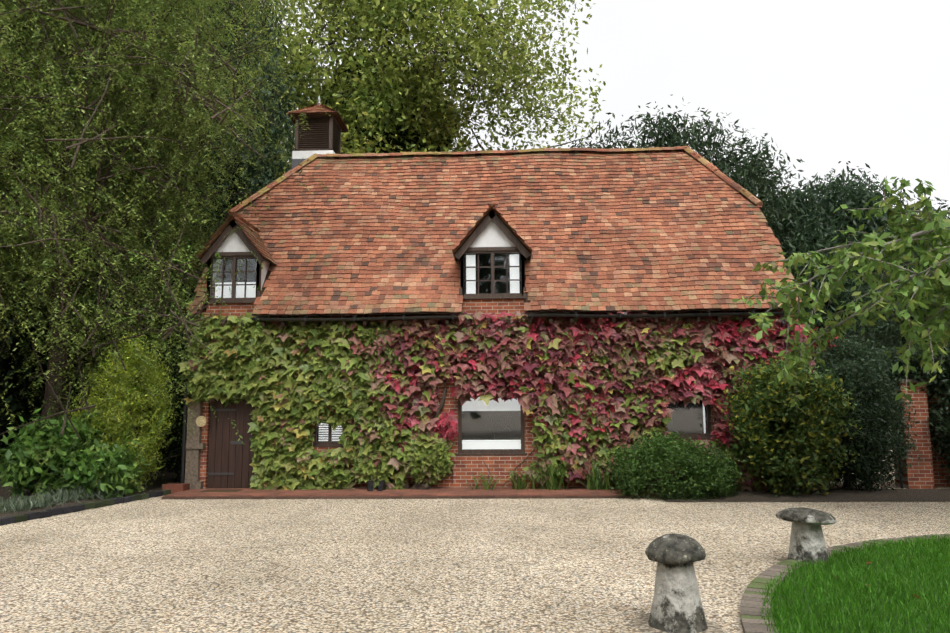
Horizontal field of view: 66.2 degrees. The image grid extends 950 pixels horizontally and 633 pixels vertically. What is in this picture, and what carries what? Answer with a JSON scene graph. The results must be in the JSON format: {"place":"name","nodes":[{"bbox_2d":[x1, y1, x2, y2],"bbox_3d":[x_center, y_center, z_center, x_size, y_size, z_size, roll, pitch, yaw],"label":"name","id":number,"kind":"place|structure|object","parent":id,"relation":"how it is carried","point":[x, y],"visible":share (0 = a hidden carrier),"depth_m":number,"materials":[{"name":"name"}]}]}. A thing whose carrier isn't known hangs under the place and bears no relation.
{"place":"outdoors","nodes":[
{"label":"outdoors","id":0,"kind":"place"},
{"bbox_2d":[0,1,129,446],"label":"tree","id":1,"kind":"object","parent":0,"point":[44,315],"depth_m":25.42,"materials":[{"name":"green plant"}]},
{"bbox_2d":[0,0,303,353],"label":"conifer tree","id":2,"kind":"object","parent":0,"point":[273,170],"depth_m":25.91,"materials":[{"name":"green plant"}]},
{"bbox_2d":[0,0,332,512],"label":"locust tree","id":3,"kind":"object","parent":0,"point":[131,19],"depth_m":15.23,"materials":[{"name":"green plant"}]},
{"bbox_2d":[35,0,308,461],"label":"conifer tree","id":4,"kind":"object","parent":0,"point":[275,132],"depth_m":23.92,"materials":[{"name":"green plant"}]},
{"bbox_2d":[207,409,251,474],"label":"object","id":5,"kind":"structure","parent":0,"point":[235,442],"depth_m":15.00,"materials":[{"name":"black metal"}]},
{"bbox_2d":[200,219,274,265],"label":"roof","id":6,"kind":"structure","parent":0,"point":[266,259],"depth_m":15.55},
{"bbox_2d":[249,0,607,178],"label":"lime tree","id":7,"kind":"object","parent":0,"point":[399,13],"depth_m":32.14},
{"bbox_2d":[215,254,705,448],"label":"window curtains","id":8,"kind":"object","parent":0,"point":[465,405],"depth_m":15.08,"materials":[{"name":"white fabric"}]},
{"bbox_2d":[0,426,949,632],"bbox_3d":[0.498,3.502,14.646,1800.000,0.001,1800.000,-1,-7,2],"label":"gravel ground","id":9,"kind":"structure","parent":0,"point":[159,564],"depth_m":7.96,"materials":[{"name":"beige gravel"}]},
{"bbox_2d":[0,483,660,525],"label":"edging bricks","id":10,"kind":"object","parent":9,"relation":"on","point":[169,488],"visible":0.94,"depth_m":13.35,"materials":[{"name":"brown brick"}]},
{"bbox_2d":[399,426,409,488],"bbox_3d":[-1.429,2.839,14.717,0.200,1.360,0.160,-1,-7,2],"label":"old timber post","id":11,"kind":"object","parent":9,"relation":"on","point":[407,485],"depth_m":14.57,"materials":[{"name":"brown wood"}]},
{"bbox_2d":[164,487,657,497],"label":"brick path","id":12,"kind":"structure","parent":9,"relation":"on","point":[573,491],"depth_m":13.90,"materials":[{"name":"red brick"}]},
{"bbox_2d":[200,489,243,491],"bbox_3d":[-5.016,3.462,14.421,0.750,0.025,0.450,-1,-7,2],"label":"door mat","id":13,"kind":"object","parent":12,"relation":"on","point":[222,490],"depth_m":14.45,"materials":[{"name":"brown"}]},
{"bbox_2d":[367,480,385,490],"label":"boots","id":14,"kind":"object","parent":12,"relation":"on","point":[381,486],"visible":0.81,"depth_m":14.30,"materials":[{"name":"black rubber"}]},
{"bbox_2d":[460,460,654,490],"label":"border plants","id":15,"kind":"object","parent":12,"relation":"on","point":[550,483],"visible":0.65,"depth_m":14.22,"materials":[{"name":"green plant"}]},
{"bbox_2d":[200,262,780,487],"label":"house walls","id":16,"kind":"structure","parent":9,"relation":"on","point":[467,467],"depth_m":14.77,"materials":[{"name":"brick"}]},
{"bbox_2d":[184,388,214,488],"bbox_3d":[-5.655,2.528,14.979,0.500,2.100,0.200,-1,-7,2],"label":"door post","id":17,"kind":"object","parent":16,"relation":"attached to","point":[194,445],"depth_m":14.89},
{"bbox_2d":[196,416,206,426],"bbox_3d":[-5.621,2.151,14.949,0.220,0.220,0.030,-1,-7,2],"label":"wall lamp","id":18,"kind":"object","parent":17,"relation":"attached to","point":[201,421],"depth_m":14.94,"materials":[{"name":"beige glass"}]},
{"bbox_2d":[206,303,254,312],"bbox_3d":[-5.098,-0.183,15.487,1.120,0.240,0.304,-1,-7,2],"label":"brick apron","id":19,"kind":"object","parent":16,"relation":"attached to","point":[239,307],"visible":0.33,"depth_m":15.34,"materials":[{"name":"brick"}]},
{"bbox_2d":[207,398,256,487],"bbox_3d":[-5.001,2.575,15.068,1.040,2.020,0.088,-1,-7,2],"label":"door","id":20,"kind":"structure","parent":16,"relation":"in","point":[225,455],"depth_m":15.01,"materials":[{"name":"brown wood"}]},
{"bbox_2d":[320,387,584,486],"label":"vine stems","id":21,"kind":"object","parent":16,"relation":"attached to","point":[483,461],"visible":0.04,"depth_m":14.68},
{"bbox_2d":[200,210,711,455],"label":"window frames","id":22,"kind":"structure","parent":16,"relation":"in","point":[210,253],"depth_m":15.20,"materials":[{"name":"wood"}]},
{"bbox_2d":[211,253,707,448],"bbox_3d":[-0.448,0.700,15.098,10.280,4.055,0.048,-1,-7,2],"label":"window glass","id":23,"kind":"object","parent":22,"relation":"in","point":[476,440],"visible":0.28,"depth_m":14.96,"materials":[{"name":"clear glass"}]},
{"bbox_2d":[224,253,706,441],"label":"windows","id":24,"kind":"structure","parent":16,"relation":"attached to","point":[680,407],"depth_m":15.83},
{"bbox_2d":[180,310,799,482],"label":"gutters","id":25,"kind":"object","parent":16,"relation":"attached to","point":[663,315],"visible":0.85,"depth_m":14.66,"materials":[{"name":"black metal"}]},
{"bbox_2d":[188,151,804,320],"bbox_3d":[0.461,-1.875,18.655,12.480,4.714,7.358,-1,-7,2],"label":"roof underlay","id":26,"kind":"object","parent":16,"relation":"on","point":[269,272],"visible":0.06,"depth_m":15.57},
{"bbox_2d":[195,211,276,264],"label":"dormer roof tiles","id":27,"kind":"object","parent":26,"relation":"on","point":[265,253],"visible":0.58,"depth_m":15.46,"materials":[{"name":"orange tile"}]},
{"bbox_2d":[294,115,341,153],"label":"cupola louvres","id":28,"kind":"object","parent":26,"relation":"on","point":[324,132],"visible":0.83,"depth_m":19.33,"materials":[{"name":"brown wood"}]},
{"bbox_2d":[287,108,347,131],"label":"cupola roof underside","id":29,"kind":"structure","parent":28,"relation":"on","point":[339,121],"depth_m":19.33,"materials":[{"name":"brown wood"}]},
{"bbox_2d":[287,103,348,130],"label":"cupola roof tiles","id":30,"kind":"object","parent":29,"relation":"on","point":[313,108],"visible":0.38,"depth_m":19.39,"materials":[{"name":"brown tile"}]},
{"bbox_2d":[212,220,515,288],"bbox_3d":[-2.304,-1.254,15.733,6.710,1.733,0.765,-1,-7,2],"label":"dormer render","id":31,"kind":"object","parent":26,"relation":"attached to","point":[492,234],"visible":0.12,"depth_m":15.32,"materials":[{"name":"white paint"}]},
{"bbox_2d":[200,310,781,326],"bbox_3d":[0.276,0.045,14.879,11.820,0.240,0.342,-1,-7,2],"label":"rafter feet","id":32,"kind":"object","parent":26,"relation":"attached to","point":[223,323],"visible":0.56,"depth_m":14.79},
{"bbox_2d":[452,203,531,260],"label":"dormer roof tiles","id":33,"kind":"object","parent":26,"relation":"on","point":[479,221],"visible":0.27,"depth_m":15.15,"materials":[{"name":"brown tile"}]},
{"bbox_2d":[462,299,523,309],"bbox_3d":[0.378,-0.259,15.274,1.340,0.260,0.304,-1,-7,2],"label":"brick apron","id":34,"kind":"object","parent":26,"relation":"attached to","point":[472,304],"visible":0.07,"depth_m":15.12,"materials":[{"name":"brick"}]},
{"bbox_2d":[186,147,801,314],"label":"roof tiles","id":35,"kind":"object","parent":26,"relation":"on","point":[677,239],"visible":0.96,"depth_m":16.63,"materials":[{"name":"brown tile"}]},
{"bbox_2d":[292,158,333,168],"bbox_3d":[-4.248,-3.865,19.661,1.100,0.440,1.100,-1,-7,2],"label":"lead flashing","id":36,"kind":"object","parent":35,"relation":"on","point":[295,162],"visible":0.14,"depth_m":19.15,"materials":[{"name":"grey metal"}]},
{"bbox_2d":[292,150,334,158],"bbox_3d":[-4.250,-4.192,19.703,1.080,0.220,1.080,-1,-7,2],"label":"cupola base","id":37,"kind":"object","parent":35,"relation":"on","point":[300,154],"visible":0.29,"depth_m":19.17,"materials":[{"name":"white paint"}]},
{"bbox_2d":[228,146,762,214],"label":"roof ridge tiles","id":38,"kind":"object","parent":35,"relation":"on","point":[719,173],"visible":0.48,"depth_m":18.70,"materials":[{"name":"brown tile"}]},
{"bbox_2d":[177,307,820,491],"bbox_3d":[0.366,1.788,14.717,12.946,3.920,1.009,-1,-7,2],"label":"ivy","id":39,"kind":"object","parent":16,"relation":"attached to","point":[420,450],"depth_m":14.65,"materials":[{"name":"green plant"}]},
{"bbox_2d":[604,430,742,500],"bbox_3d":[3.711,2.757,13.589,2.523,1.254,1.932,-1,-7,2],"label":"box ball bush","id":40,"kind":"object","parent":9,"relation":"on","point":[715,470],"depth_m":13.16,"materials":[{"name":"green plant"}]},
{"bbox_2d":[645,533,707,632],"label":"staddle stone","id":41,"kind":"object","parent":9,"relation":"on","point":[677,606],"visible":1,"depth_m":5.38,"materials":[{"name":"grey stone"}]},
{"bbox_2d":[566,95,861,336],"bbox_3d":[8.319,-1.540,28.148,11.912,13.334,8.662,-1,-7,2],"label":"yew tree","id":42,"kind":"object","parent":9,"relation":"on","point":[754,171],"depth_m":27.33,"materials":[{"name":"green plant"}]},
{"bbox_2d":[776,507,836,563],"bbox_3d":[3.490,2.323,7.657,0.572,0.604,0.589,2,-8,-18],"label":"staddle stone","id":43,"kind":"object","parent":9,"relation":"on","point":[807,540],"visible":0.94,"depth_m":7.54,"materials":[{"name":"grey stone"}]},
{"bbox_2d":[732,176,949,413],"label":"tree branches","id":44,"kind":"object","parent":9,"relation":"on","point":[884,275],"visible":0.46,"depth_m":10.64,"materials":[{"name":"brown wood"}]},
{"bbox_2d":[740,534,949,632],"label":"lawn edging bricks","id":45,"kind":"object","parent":9,"relation":"on","point":[751,604],"visible":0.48,"depth_m":6.33,"materials":[{"name":"brick"}]},
{"bbox_2d":[758,161,941,359],"bbox_3d":[13.906,-0.367,28.549,9.351,10.993,7.453,-1,-7,2],"label":"yew tree","id":46,"kind":"object","parent":9,"relation":"on","point":[849,195],"depth_m":27.16,"materials":[{"name":"green plant"}]},
{"bbox_2d":[893,390,903,488],"bbox_3d":[8.513,2.463,14.652,0.043,1.950,0.050,-1,-7,2],"label":"metal gate post","id":47,"kind":"object","parent":9,"relation":"on","point":[901,482],"visible":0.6,"depth_m":14.55,"materials":[{"name":"black metal"}]},
{"bbox_2d":[888,383,949,488],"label":"brick boundary wall","id":48,"kind":"structure","parent":9,"relation":"on","point":[927,471],"depth_m":14.58,"materials":[{"name":"red brick"}]},
{"bbox_2d":[887,379,928,383],"bbox_3d":[8.841,1.332,14.933,0.580,0.070,0.580,-1,-7,2],"label":"wall coping","id":49,"kind":"object","parent":48,"relation":"on","point":[910,380],"visible":0.36,"depth_m":14.65,"materials":[{"name":"grey stone"}]},
{"bbox_2d":[869,337,949,397],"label":"ivy leaves","id":50,"kind":"object","parent":48,"relation":"attached to","point":[936,382],"visible":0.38,"depth_m":14.67,"materials":[{"name":"green plant"}]},
{"bbox_2d":[0,461,949,517],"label":"bed soil","id":51,"kind":"structure","parent":0,"point":[158,482],"depth_m":13.39,"materials":[{"name":"brown soil"}]},
{"bbox_2d":[0,261,78,472],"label":"dark hedge leaves","id":52,"kind":"object","parent":51,"relation":"on","point":[12,393],"visible":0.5,"depth_m":18.14,"materials":[{"name":"green plant"}]},
{"bbox_2d":[0,408,118,497],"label":"laurel bush","id":53,"kind":"object","parent":51,"relation":"on","point":[22,452],"depth_m":14.03,"materials":[{"name":"green plant"}]},
{"bbox_2d":[0,484,149,514],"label":"lavender plants","id":54,"kind":"object","parent":51,"relation":"on","point":[14,504],"visible":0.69,"depth_m":12.67,"materials":[{"name":"green plant"}]},
{"bbox_2d":[60,368,141,455],"bbox_3d":[-7.993,2.403,15.736,1.646,2.636,1.804,-1,-7,2],"label":"shrub","id":55,"kind":"object","parent":51,"relation":"on","point":[74,413],"depth_m":15.52,"materials":[{"name":"green plant"}]},
{"bbox_2d":[7,279,200,469],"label":"dark hedge leaves","id":56,"kind":"object","parent":51,"relation":"on","point":[148,336],"visible":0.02,"depth_m":20.00,"materials":[{"name":"green plant"}]},
{"bbox_2d":[61,440,148,499],"bbox_3d":[-7.156,3.025,14.143,1.679,1.244,1.590,-1,-7,2],"label":"laurel bush","id":57,"kind":"object","parent":51,"relation":"on","point":[92,470],"depth_m":13.81,"materials":[{"name":"green plant"}]},
{"bbox_2d":[86,331,179,491],"bbox_3d":[-7.193,1.976,15.295,1.712,3.446,1.765,-1,-7,2],"label":"shrub","id":58,"kind":"object","parent":51,"relation":"on","point":[131,371],"depth_m":15.12,"materials":[{"name":"green plant"}]},
{"bbox_2d":[155,328,192,482],"bbox_3d":[-6.497,1.994,17.015,1.795,3.864,1.853,-1,-7,2],"label":"yew bush","id":59,"kind":"object","parent":51,"relation":"on","point":[176,451],"depth_m":16.64,"materials":[{"name":"green plant"}]},
{"bbox_2d":[720,352,867,496],"bbox_3d":[5.994,2.044,13.879,2.577,2.782,2.131,-1,-7,2],"label":"tall bush","id":60,"kind":"object","parent":51,"relation":"on","point":[821,399],"depth_m":13.47,"materials":[{"name":"green plant"}]},
{"bbox_2d":[806,334,920,490],"bbox_3d":[7.529,1.922,14.687,2.571,3.179,2.592,-1,-7,2],"label":"yew hedge","id":61,"kind":"object","parent":51,"relation":"on","point":[868,361],"depth_m":13.96,"materials":[{"name":"green plant"}]},
{"bbox_2d":[827,197,949,392],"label":"tree","id":62,"kind":"object","parent":51,"relation":"on","point":[884,342],"depth_m":20.37,"materials":[{"name":"green plant"}]},
{"bbox_2d":[926,372,949,483],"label":"hedge","id":63,"kind":"object","parent":51,"relation":"on","point":[943,427],"depth_m":14.50,"materials":[{"name":"green plant"}]},
{"bbox_2d":[454,213,530,261],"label":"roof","id":64,"kind":"structure","parent":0,"point":[528,258],"depth_m":15.21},
{"bbox_2d":[242,0,949,230],"label":"sky","id":65,"kind":"structure","parent":0,"point":[859,82],"materials":[{"name":"white"}]},
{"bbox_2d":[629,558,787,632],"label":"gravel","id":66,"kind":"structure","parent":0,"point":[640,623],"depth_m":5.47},
{"bbox_2d":[801,322,837,358],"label":"red bush leaves","id":67,"kind":"object","parent":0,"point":[817,344],"visible":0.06,"depth_m":15.07,"materials":[{"name":"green plant"}]},
{"bbox_2d":[758,533,949,632],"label":"lawn","id":68,"kind":"structure","parent":0,"point":[804,588],"depth_m":6.04,"materials":[{"name":"plant"}]}
]}

